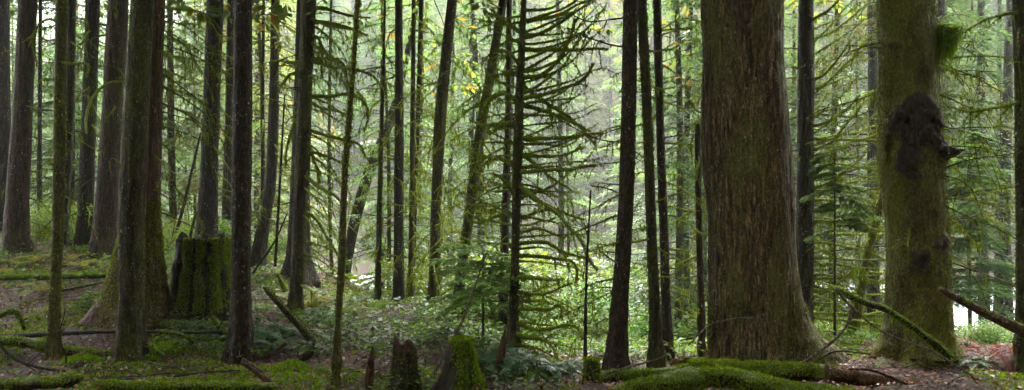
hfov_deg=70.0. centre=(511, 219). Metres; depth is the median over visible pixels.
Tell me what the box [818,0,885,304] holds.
hemlock tree
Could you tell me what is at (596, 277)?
leafy shrub
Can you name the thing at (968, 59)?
tree
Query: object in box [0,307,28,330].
mossy bough
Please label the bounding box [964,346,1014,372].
withered fern
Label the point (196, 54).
tree
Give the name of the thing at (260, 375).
branch
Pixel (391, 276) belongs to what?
leafy shrub
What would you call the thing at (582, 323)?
leafy shrub
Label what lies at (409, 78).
tree
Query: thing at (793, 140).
hemlock tree
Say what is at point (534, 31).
tree
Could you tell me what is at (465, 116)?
tree
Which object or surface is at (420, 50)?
thin conifer
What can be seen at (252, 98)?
tree
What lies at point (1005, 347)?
withered fern
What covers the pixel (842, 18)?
tree
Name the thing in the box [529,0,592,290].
slender conifer
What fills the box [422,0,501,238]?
tree
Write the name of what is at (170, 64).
slender conifer
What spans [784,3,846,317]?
hemlock tree
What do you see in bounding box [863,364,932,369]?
fallen twig
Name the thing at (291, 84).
tree
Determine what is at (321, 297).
yellow fern
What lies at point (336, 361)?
mossy sapling
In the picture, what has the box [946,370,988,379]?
fallen twig
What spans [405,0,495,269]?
hemlock tree
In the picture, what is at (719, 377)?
mossy log
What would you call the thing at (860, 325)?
leafy shrub
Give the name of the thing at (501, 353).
snag stick
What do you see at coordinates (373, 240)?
hemlock tree
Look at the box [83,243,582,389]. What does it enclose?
salal cover
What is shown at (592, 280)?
leafy shrub
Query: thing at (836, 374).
bare log
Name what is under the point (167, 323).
fallen log
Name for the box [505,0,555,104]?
tree
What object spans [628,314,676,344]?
leafy shrub
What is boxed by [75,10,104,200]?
tree
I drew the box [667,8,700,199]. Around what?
tree
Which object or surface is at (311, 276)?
dark conifer
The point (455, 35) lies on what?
tree
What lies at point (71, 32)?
grey conifer
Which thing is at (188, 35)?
tree
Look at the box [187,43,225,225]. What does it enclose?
tree
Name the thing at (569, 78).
tree
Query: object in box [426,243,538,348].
hemlock sapling
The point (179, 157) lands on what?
tree
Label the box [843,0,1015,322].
hemlock tree
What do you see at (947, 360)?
dead twig
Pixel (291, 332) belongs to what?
sword fern
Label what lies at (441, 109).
leaning conifer
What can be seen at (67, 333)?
fallen pole
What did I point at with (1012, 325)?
leaning log
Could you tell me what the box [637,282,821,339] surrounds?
leafy shrub
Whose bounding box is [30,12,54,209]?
tree
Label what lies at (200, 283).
tall stump
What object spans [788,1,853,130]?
tree
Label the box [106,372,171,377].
fallen twig
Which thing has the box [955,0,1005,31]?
tree
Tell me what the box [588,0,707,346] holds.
hemlock tree
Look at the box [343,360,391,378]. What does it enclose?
fallen twig
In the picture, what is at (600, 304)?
leafy shrub
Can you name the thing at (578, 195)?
hemlock tree
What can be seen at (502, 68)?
tree
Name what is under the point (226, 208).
brown conifer
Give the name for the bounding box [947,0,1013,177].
tree
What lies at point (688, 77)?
slender conifer
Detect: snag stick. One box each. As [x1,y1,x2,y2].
[363,344,374,388]
[494,326,506,374]
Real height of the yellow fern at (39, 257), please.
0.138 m
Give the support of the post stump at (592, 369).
on the ground
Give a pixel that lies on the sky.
(16, 0)
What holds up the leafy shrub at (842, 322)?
on the ground
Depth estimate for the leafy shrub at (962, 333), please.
9.85 m
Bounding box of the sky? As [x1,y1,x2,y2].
[10,0,267,34]
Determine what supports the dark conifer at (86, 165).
on the ground
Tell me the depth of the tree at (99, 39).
122.64 m
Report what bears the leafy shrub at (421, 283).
on the ground
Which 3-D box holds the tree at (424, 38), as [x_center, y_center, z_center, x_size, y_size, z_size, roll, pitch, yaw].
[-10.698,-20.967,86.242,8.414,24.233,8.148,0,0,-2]
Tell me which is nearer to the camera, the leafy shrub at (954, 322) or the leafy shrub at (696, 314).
the leafy shrub at (696, 314)
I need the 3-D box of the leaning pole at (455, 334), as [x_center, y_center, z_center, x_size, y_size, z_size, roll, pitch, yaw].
[-0.558,1.031,7.588,0.068,1.331,0.996,0,0,36]
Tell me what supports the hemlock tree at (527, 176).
on the ground
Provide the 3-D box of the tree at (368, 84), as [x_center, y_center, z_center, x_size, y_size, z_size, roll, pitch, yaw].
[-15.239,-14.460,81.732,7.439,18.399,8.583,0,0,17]
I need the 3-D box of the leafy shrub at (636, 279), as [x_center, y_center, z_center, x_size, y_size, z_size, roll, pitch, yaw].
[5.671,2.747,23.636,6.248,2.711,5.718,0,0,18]
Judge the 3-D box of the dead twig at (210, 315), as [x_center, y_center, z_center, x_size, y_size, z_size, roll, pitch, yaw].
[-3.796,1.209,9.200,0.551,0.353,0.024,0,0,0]
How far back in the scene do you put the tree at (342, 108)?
80.72 m
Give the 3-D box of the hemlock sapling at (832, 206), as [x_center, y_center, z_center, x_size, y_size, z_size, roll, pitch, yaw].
[4.565,0.459,10.111,1.016,2.802,1.148,0,0,0]
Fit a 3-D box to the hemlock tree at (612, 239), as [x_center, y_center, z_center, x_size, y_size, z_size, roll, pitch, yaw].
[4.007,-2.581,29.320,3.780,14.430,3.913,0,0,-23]
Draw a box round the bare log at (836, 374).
[824,364,919,386]
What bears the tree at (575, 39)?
on the ground
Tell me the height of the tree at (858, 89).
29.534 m
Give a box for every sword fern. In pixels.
[254,324,296,336]
[254,328,285,341]
[254,337,312,353]
[267,327,325,340]
[441,344,523,377]
[479,347,556,375]
[493,360,576,382]
[535,358,601,376]
[958,353,1001,368]
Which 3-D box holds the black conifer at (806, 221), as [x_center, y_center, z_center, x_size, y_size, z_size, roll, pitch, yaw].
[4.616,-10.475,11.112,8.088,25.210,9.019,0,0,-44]
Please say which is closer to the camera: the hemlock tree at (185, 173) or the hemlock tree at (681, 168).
the hemlock tree at (681, 168)
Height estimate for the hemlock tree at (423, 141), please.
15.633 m
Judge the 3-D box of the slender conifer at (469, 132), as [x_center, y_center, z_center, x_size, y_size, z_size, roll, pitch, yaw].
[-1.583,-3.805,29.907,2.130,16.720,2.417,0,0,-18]
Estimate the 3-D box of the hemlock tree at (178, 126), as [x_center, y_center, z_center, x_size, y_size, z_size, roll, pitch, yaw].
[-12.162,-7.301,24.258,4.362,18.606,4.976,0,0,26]
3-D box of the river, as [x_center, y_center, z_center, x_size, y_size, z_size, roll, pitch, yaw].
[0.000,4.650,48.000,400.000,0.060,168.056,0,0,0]
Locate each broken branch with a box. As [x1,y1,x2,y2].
[242,357,266,375]
[265,341,287,358]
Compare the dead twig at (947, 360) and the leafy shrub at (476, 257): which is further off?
the leafy shrub at (476, 257)
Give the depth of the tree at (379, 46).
90.19 m
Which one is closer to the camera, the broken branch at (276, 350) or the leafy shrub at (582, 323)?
the broken branch at (276, 350)
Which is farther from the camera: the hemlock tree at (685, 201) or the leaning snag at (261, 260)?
the hemlock tree at (685, 201)
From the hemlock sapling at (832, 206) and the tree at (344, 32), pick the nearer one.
the hemlock sapling at (832, 206)
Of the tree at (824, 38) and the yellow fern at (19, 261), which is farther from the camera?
the tree at (824, 38)
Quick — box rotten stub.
[669,356,690,365]
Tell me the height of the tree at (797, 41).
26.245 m
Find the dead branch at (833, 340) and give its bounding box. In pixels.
[802,307,855,362]
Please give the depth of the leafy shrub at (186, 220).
18.55 m
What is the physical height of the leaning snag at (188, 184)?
2.772 m
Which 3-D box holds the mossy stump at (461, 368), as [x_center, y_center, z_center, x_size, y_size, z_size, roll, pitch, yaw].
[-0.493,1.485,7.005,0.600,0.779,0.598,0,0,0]
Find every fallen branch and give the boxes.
[47,281,104,292]
[147,348,202,367]
[166,370,232,377]
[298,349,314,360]
[910,352,989,362]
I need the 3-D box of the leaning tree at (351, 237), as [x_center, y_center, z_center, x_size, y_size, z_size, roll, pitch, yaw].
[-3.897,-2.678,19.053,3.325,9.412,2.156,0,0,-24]
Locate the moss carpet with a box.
[0,245,1023,389]
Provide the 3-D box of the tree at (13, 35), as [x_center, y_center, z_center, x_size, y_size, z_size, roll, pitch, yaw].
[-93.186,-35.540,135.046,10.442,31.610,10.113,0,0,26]
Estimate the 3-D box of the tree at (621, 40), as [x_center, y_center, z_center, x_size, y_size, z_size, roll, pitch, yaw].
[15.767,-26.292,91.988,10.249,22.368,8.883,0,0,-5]
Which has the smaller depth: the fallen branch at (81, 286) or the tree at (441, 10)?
the fallen branch at (81, 286)
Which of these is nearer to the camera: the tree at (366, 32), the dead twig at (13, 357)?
the dead twig at (13, 357)
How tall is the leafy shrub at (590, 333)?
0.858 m
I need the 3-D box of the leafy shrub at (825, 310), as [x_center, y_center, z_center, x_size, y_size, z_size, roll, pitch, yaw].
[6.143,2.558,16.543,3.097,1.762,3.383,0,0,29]
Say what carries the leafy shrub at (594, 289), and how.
on the ground
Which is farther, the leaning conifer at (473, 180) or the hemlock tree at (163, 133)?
the hemlock tree at (163, 133)
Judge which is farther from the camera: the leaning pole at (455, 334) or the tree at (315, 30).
the tree at (315, 30)
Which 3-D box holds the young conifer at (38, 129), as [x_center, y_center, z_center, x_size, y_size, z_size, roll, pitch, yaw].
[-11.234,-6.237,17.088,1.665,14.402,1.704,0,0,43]
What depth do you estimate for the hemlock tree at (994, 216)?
25.49 m
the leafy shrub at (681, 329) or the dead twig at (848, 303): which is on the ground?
the leafy shrub at (681, 329)
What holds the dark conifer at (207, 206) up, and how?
on the ground
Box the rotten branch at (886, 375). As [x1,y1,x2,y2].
[848,368,911,384]
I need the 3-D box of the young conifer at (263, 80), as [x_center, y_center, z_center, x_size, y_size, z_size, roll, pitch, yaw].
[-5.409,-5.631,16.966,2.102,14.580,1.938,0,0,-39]
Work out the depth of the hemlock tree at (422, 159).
30.97 m
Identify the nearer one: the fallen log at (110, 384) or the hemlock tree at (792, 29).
the fallen log at (110, 384)
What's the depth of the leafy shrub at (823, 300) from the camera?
22.00 m
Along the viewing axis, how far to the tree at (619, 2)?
97.05 m
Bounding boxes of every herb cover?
[0,235,1012,389]
[0,251,706,360]
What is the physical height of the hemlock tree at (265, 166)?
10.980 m
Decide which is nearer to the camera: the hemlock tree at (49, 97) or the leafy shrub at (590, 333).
the leafy shrub at (590, 333)
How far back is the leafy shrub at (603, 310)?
16.99 m
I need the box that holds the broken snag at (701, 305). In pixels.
[659,119,707,358]
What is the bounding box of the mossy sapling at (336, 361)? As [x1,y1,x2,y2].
[328,0,363,388]
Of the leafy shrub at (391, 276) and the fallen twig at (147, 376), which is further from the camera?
the leafy shrub at (391, 276)
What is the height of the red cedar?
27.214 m
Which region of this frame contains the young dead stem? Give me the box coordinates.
[574,190,591,362]
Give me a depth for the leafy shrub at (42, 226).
16.08 m
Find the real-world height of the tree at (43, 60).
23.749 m
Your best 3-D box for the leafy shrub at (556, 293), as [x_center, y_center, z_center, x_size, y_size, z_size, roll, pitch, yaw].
[0.341,1.342,12.914,3.412,1.777,3.123,0,0,34]
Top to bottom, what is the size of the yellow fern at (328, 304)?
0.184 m
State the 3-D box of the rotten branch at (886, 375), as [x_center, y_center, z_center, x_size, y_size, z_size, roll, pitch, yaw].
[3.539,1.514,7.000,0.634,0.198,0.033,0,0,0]
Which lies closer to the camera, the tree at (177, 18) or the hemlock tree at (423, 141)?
the hemlock tree at (423, 141)
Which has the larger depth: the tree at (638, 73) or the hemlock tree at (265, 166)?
the tree at (638, 73)
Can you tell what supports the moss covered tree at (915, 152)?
on the ground
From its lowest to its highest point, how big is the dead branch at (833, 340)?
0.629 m
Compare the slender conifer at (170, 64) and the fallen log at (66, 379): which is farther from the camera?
the slender conifer at (170, 64)
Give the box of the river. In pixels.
[351,275,1015,334]
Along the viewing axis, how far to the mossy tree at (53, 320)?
7.95 m
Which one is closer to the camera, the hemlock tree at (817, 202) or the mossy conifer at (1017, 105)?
the mossy conifer at (1017, 105)
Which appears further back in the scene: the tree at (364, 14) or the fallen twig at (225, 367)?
the tree at (364, 14)
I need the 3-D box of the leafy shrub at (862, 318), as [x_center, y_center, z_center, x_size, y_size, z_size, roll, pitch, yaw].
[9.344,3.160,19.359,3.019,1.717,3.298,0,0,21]
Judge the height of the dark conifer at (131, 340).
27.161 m
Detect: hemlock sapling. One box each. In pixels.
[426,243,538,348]
[800,153,883,335]
[946,131,1015,335]
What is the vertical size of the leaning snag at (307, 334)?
0.846 m
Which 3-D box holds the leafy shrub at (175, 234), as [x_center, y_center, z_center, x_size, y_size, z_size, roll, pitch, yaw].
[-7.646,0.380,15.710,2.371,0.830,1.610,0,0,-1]
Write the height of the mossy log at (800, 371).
0.550 m
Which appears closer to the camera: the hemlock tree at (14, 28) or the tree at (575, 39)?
the hemlock tree at (14, 28)
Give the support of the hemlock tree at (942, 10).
on the ground
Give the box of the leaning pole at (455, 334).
[430,253,485,378]
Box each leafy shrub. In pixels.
[29,200,76,240]
[30,197,93,246]
[30,214,75,243]
[31,202,76,241]
[89,220,183,247]
[162,217,193,238]
[163,214,221,242]
[163,224,194,247]
[168,209,255,246]
[251,234,285,265]
[268,231,313,263]
[357,265,453,301]
[367,253,446,295]
[374,258,473,297]
[420,252,591,319]
[441,241,572,320]
[446,247,640,335]
[477,249,591,322]
[495,280,568,318]
[527,261,648,342]
[528,279,603,320]
[531,292,636,334]
[533,266,634,298]
[541,312,634,343]
[549,267,644,292]
[550,309,601,332]
[563,275,639,318]
[574,310,643,343]
[600,259,707,325]
[604,264,696,323]
[628,302,707,345]
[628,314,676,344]
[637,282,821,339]
[671,300,696,344]
[673,299,707,340]
[683,302,707,329]
[813,304,842,324]
[814,317,867,334]
[815,275,965,328]
[815,305,879,335]
[815,314,871,329]
[817,279,865,311]
[817,294,976,332]
[824,306,880,331]
[954,322,996,343]
[956,316,1013,344]
[960,320,1013,348]
[988,334,1013,344]
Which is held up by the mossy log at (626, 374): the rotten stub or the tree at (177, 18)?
the rotten stub
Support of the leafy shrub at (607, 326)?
on the ground
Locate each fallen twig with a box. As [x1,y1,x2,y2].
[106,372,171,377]
[116,364,179,379]
[204,365,239,370]
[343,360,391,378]
[375,376,403,389]
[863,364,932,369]
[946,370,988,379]
[949,363,1000,367]
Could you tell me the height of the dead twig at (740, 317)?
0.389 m
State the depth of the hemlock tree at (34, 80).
27.71 m
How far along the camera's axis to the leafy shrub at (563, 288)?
16.46 m
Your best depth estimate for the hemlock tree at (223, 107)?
28.57 m
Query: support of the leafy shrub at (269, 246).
on the ground
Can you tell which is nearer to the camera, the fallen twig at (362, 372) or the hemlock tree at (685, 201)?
the fallen twig at (362, 372)
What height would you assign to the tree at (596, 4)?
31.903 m
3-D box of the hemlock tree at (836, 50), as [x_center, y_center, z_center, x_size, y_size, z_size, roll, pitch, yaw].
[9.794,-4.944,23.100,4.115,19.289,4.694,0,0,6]
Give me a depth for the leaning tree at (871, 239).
10.94 m
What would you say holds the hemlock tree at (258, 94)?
on the ground
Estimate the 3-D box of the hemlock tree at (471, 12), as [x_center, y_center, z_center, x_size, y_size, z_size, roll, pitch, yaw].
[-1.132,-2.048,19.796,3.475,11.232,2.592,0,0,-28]
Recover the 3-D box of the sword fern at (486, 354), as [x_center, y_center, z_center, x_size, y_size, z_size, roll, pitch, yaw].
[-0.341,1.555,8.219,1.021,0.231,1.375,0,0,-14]
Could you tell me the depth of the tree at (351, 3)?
128.92 m
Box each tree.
[0,0,291,253]
[10,0,16,89]
[10,0,172,220]
[10,1,52,208]
[10,3,51,227]
[10,5,53,211]
[10,6,52,215]
[10,8,45,114]
[13,0,106,216]
[19,0,103,361]
[30,1,105,210]
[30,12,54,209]
[31,0,102,224]
[36,83,75,221]
[75,0,221,228]
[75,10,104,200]
[81,0,104,112]
[81,1,106,106]
[95,0,179,234]
[96,3,200,226]
[161,0,201,172]
[161,59,197,223]
[162,0,223,226]
[162,0,253,232]
[162,0,343,214]
[162,82,181,171]
[163,16,201,228]
[165,0,204,146]
[173,13,190,84]
[176,0,196,93]
[180,0,205,130]
[186,0,333,252]
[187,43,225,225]
[196,0,337,247]
[218,1,267,190]
[251,5,324,206]
[251,13,291,256]
[265,2,291,100]
[273,10,356,275]
[279,0,334,173]
[311,0,361,150]
[312,0,359,131]
[312,0,418,278]
[313,4,368,174]
[314,1,323,88]
[316,0,365,92]
[319,0,447,299]
[329,0,448,293]
[345,0,391,116]
[346,0,363,34]
[347,0,431,213]
[350,0,388,60]
[350,10,404,167]
[352,0,376,75]
[354,0,403,132]
[364,0,461,296]
[372,2,428,118]
[374,0,434,159]
[392,32,452,293]
[404,0,441,132]
[404,0,456,62]
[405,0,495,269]
[406,0,457,186]
[406,0,458,150]
[416,0,510,299]
[417,0,446,49]
[419,0,561,284]
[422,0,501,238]
[431,2,494,192]
[439,0,477,73]
[450,0,486,91]
[453,0,553,268]
[454,0,500,140]
[479,0,504,121]
[481,0,553,183]
[483,0,517,115]
[486,26,546,263]
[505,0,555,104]
[512,0,564,162]
[525,2,548,61]
[535,0,617,186]
[538,0,565,46]
[539,1,606,290]
[543,0,604,91]
[548,1,596,144]
[549,3,615,232]
[575,0,640,176]
[577,1,657,299]
[578,0,621,60]
[579,0,619,46]
[587,0,622,94]
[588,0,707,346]
[597,0,622,77]
[598,1,664,96]
[600,0,675,305]
[610,0,684,183]
[616,8,663,120]
[632,8,707,334]
[634,7,699,214]
[635,0,795,310]
[649,7,670,58]
[655,0,695,119]
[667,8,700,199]
[667,54,707,283]
[672,115,793,283]
[677,0,851,363]
[682,10,700,136]
[707,0,837,285]
[784,0,884,320]
[784,0,1013,320]
[784,1,850,303]
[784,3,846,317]
[784,5,828,244]
[786,0,884,313]
[787,4,829,80]
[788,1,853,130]
[796,0,855,173]
[796,1,854,141]
[806,0,1023,368]
[815,0,867,126]
[816,168,883,330]
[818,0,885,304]
[826,0,867,107]
[827,0,867,166]
[827,0,1015,322]
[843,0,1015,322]
[862,0,1015,288]
[945,5,989,296]
[946,0,995,103]
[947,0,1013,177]
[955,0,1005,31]
[959,2,1015,315]
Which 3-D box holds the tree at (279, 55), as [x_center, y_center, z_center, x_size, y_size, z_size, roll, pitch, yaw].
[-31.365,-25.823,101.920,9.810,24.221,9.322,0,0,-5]
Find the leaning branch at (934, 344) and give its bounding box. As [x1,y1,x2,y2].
[830,285,955,360]
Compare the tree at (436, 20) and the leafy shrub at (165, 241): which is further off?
the tree at (436, 20)
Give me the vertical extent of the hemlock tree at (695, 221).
21.254 m
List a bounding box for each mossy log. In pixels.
[0,335,111,356]
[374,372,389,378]
[600,362,690,382]
[608,363,855,389]
[686,357,840,381]
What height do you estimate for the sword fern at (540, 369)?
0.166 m
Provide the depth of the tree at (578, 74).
81.46 m
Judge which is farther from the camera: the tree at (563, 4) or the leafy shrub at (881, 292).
the tree at (563, 4)
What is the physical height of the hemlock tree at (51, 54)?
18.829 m
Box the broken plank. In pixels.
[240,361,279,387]
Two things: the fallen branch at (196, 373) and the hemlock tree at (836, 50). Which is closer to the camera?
the fallen branch at (196, 373)
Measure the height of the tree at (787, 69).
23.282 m
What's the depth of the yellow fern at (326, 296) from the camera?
11.85 m
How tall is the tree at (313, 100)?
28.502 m
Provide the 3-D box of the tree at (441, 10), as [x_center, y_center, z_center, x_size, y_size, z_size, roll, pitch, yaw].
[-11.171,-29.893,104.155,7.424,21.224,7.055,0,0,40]
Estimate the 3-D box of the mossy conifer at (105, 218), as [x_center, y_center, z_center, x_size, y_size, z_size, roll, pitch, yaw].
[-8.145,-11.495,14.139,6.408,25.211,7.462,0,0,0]
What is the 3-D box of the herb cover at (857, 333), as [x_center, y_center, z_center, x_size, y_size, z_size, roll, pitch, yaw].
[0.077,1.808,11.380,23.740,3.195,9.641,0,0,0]
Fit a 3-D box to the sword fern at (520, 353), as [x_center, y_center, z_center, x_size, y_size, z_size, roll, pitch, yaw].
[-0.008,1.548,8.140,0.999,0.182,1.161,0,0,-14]
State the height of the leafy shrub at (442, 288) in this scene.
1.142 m
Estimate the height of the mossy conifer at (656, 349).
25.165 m
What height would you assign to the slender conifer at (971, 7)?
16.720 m
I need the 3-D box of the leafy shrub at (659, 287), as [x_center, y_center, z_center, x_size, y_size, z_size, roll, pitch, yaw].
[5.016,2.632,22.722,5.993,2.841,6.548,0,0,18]
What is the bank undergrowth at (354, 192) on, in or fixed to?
on the ground
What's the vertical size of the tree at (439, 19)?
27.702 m
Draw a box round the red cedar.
[77,0,232,336]
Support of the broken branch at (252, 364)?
on the ground
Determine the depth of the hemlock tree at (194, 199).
25.60 m
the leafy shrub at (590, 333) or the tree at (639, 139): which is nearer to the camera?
the leafy shrub at (590, 333)
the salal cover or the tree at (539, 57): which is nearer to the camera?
the salal cover
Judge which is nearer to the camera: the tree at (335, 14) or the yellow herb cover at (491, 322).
the yellow herb cover at (491, 322)
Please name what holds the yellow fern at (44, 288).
on the ground
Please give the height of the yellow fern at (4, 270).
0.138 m
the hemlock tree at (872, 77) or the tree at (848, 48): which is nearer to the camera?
the hemlock tree at (872, 77)
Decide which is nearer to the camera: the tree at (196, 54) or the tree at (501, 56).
the tree at (501, 56)
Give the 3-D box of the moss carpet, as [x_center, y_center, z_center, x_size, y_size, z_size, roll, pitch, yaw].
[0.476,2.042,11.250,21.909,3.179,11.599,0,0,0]
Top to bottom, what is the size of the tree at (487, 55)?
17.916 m
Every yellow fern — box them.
[0,268,20,273]
[3,259,40,264]
[14,254,46,260]
[22,282,65,290]
[63,254,90,259]
[66,259,96,266]
[275,292,317,299]
[284,296,325,308]
[304,294,334,305]
[315,302,370,312]
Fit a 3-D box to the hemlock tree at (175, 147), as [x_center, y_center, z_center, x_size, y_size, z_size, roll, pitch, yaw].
[-10.442,-5.005,20.976,3.210,12.793,3.365,0,0,41]
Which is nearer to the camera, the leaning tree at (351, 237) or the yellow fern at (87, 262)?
the yellow fern at (87, 262)
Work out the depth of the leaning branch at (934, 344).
7.57 m
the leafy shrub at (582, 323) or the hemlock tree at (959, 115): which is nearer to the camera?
the leafy shrub at (582, 323)
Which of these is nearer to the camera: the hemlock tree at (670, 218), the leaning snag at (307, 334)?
the leaning snag at (307, 334)
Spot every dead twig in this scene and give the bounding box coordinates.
[0,344,65,371]
[70,357,137,368]
[191,303,229,327]
[600,351,666,375]
[687,316,823,350]
[818,350,870,362]
[834,288,925,349]
[912,339,973,377]
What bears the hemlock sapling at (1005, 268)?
on the ground
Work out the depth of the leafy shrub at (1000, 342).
9.75 m
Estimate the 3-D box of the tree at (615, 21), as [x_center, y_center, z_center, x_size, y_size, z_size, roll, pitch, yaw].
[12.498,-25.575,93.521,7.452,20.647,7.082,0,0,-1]
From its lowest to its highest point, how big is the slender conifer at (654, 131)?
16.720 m
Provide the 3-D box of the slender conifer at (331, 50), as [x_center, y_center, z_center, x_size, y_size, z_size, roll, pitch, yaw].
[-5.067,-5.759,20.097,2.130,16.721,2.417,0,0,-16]
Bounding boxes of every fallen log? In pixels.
[0,272,106,283]
[0,370,85,389]
[89,378,277,389]
[159,318,228,330]
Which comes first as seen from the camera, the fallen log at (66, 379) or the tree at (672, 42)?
the fallen log at (66, 379)
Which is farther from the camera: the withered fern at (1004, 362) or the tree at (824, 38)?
the tree at (824, 38)
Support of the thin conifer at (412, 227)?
on the ground
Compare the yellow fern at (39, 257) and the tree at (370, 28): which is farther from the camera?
the tree at (370, 28)
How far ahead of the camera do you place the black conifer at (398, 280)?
13.93 m
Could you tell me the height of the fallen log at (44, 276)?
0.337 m
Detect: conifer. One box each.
[0,0,10,232]
[0,0,82,238]
[30,0,103,246]
[39,0,280,246]
[67,0,183,260]
[76,0,462,279]
[101,0,233,362]
[163,0,205,230]
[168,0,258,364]
[192,0,261,232]
[195,0,499,237]
[204,0,405,301]
[222,1,320,269]
[252,0,694,367]
[259,0,536,320]
[280,0,372,288]
[290,0,366,273]
[337,0,426,301]
[344,0,489,295]
[365,0,470,301]
[380,0,499,316]
[410,0,623,320]
[431,0,547,330]
[443,0,616,364]
[446,0,495,253]
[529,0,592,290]
[552,0,680,369]
[637,8,698,193]
[642,0,707,360]
[651,0,885,335]
[653,0,701,345]
[945,0,1023,372]
[948,0,999,329]
[952,0,1013,335]
[963,0,1014,339]
[965,0,1014,333]
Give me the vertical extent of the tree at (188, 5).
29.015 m
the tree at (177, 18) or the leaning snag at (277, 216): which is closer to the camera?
the leaning snag at (277, 216)
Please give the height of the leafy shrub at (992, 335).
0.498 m
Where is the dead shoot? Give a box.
[59,307,75,366]
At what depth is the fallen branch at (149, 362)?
7.69 m
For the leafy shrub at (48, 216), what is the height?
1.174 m
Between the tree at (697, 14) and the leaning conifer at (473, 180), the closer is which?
the leaning conifer at (473, 180)
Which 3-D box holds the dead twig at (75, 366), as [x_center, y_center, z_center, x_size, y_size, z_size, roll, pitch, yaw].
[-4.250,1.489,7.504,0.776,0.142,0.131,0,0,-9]
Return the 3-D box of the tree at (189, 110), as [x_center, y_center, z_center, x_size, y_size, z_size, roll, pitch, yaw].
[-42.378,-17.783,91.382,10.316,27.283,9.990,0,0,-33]
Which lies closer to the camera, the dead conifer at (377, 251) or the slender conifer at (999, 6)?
the dead conifer at (377, 251)
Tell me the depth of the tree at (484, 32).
96.49 m
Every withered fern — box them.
[957,337,1014,371]
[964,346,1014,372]
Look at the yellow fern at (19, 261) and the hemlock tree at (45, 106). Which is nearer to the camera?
the yellow fern at (19, 261)
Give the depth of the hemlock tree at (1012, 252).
25.42 m
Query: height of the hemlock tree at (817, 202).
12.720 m
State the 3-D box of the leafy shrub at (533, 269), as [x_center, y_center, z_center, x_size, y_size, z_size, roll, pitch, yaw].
[-0.254,2.107,20.310,5.487,2.601,5.995,0,0,-5]
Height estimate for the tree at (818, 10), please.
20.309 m
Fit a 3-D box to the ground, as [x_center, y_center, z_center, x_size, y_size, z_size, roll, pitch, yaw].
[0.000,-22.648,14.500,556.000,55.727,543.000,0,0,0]
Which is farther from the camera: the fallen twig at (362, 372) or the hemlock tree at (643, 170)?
the hemlock tree at (643, 170)
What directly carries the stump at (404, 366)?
on the ground
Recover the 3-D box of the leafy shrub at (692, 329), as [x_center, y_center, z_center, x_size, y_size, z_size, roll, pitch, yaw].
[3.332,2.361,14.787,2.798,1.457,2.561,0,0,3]
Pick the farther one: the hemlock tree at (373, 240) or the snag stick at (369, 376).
the hemlock tree at (373, 240)
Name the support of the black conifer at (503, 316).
on the ground
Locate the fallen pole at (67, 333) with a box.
[0,311,227,340]
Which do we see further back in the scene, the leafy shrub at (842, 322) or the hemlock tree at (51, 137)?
the hemlock tree at (51, 137)
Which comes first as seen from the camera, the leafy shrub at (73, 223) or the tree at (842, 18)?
the leafy shrub at (73, 223)
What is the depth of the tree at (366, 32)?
94.08 m
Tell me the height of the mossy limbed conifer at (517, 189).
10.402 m
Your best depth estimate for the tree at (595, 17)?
110.77 m
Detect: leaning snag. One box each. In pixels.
[170,133,201,244]
[189,211,196,237]
[252,214,287,273]
[262,286,320,350]
[273,95,284,266]
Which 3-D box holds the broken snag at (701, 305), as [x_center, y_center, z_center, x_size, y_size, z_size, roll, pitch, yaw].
[2.356,0.358,9.367,0.794,3.541,0.875,0,0,-25]
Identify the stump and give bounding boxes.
[167,231,230,320]
[384,335,422,389]
[430,333,487,389]
[580,355,602,384]
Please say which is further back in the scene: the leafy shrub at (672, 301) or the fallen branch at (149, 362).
the leafy shrub at (672, 301)
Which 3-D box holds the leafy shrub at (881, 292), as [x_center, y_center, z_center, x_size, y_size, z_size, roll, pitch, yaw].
[10.950,3.138,22.887,5.659,2.683,6.183,0,0,-8]
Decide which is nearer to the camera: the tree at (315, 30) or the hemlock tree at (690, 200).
the hemlock tree at (690, 200)
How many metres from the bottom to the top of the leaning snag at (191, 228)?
0.873 m
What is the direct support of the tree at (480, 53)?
on the ground
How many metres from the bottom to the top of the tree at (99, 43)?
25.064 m
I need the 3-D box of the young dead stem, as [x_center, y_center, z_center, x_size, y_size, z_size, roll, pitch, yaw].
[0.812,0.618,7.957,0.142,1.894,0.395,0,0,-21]
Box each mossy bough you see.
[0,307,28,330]
[157,329,199,351]
[209,315,227,337]
[276,273,287,292]
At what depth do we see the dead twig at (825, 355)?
7.59 m
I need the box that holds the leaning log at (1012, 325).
[937,286,1023,336]
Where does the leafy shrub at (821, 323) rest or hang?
on the ground
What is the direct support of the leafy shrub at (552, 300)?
on the ground
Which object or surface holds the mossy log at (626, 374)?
on the ground
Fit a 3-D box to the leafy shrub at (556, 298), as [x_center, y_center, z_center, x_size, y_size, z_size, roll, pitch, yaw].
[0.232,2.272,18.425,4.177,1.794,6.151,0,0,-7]
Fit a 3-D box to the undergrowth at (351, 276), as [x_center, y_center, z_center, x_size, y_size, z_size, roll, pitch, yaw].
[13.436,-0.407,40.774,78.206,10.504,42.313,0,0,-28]
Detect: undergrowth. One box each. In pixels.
[0,184,1015,342]
[14,0,1014,263]
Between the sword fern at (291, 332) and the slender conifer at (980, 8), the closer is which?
the sword fern at (291, 332)
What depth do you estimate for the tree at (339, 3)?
91.87 m
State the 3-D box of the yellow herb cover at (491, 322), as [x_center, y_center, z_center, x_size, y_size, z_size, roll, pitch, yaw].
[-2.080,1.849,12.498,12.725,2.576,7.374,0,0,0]

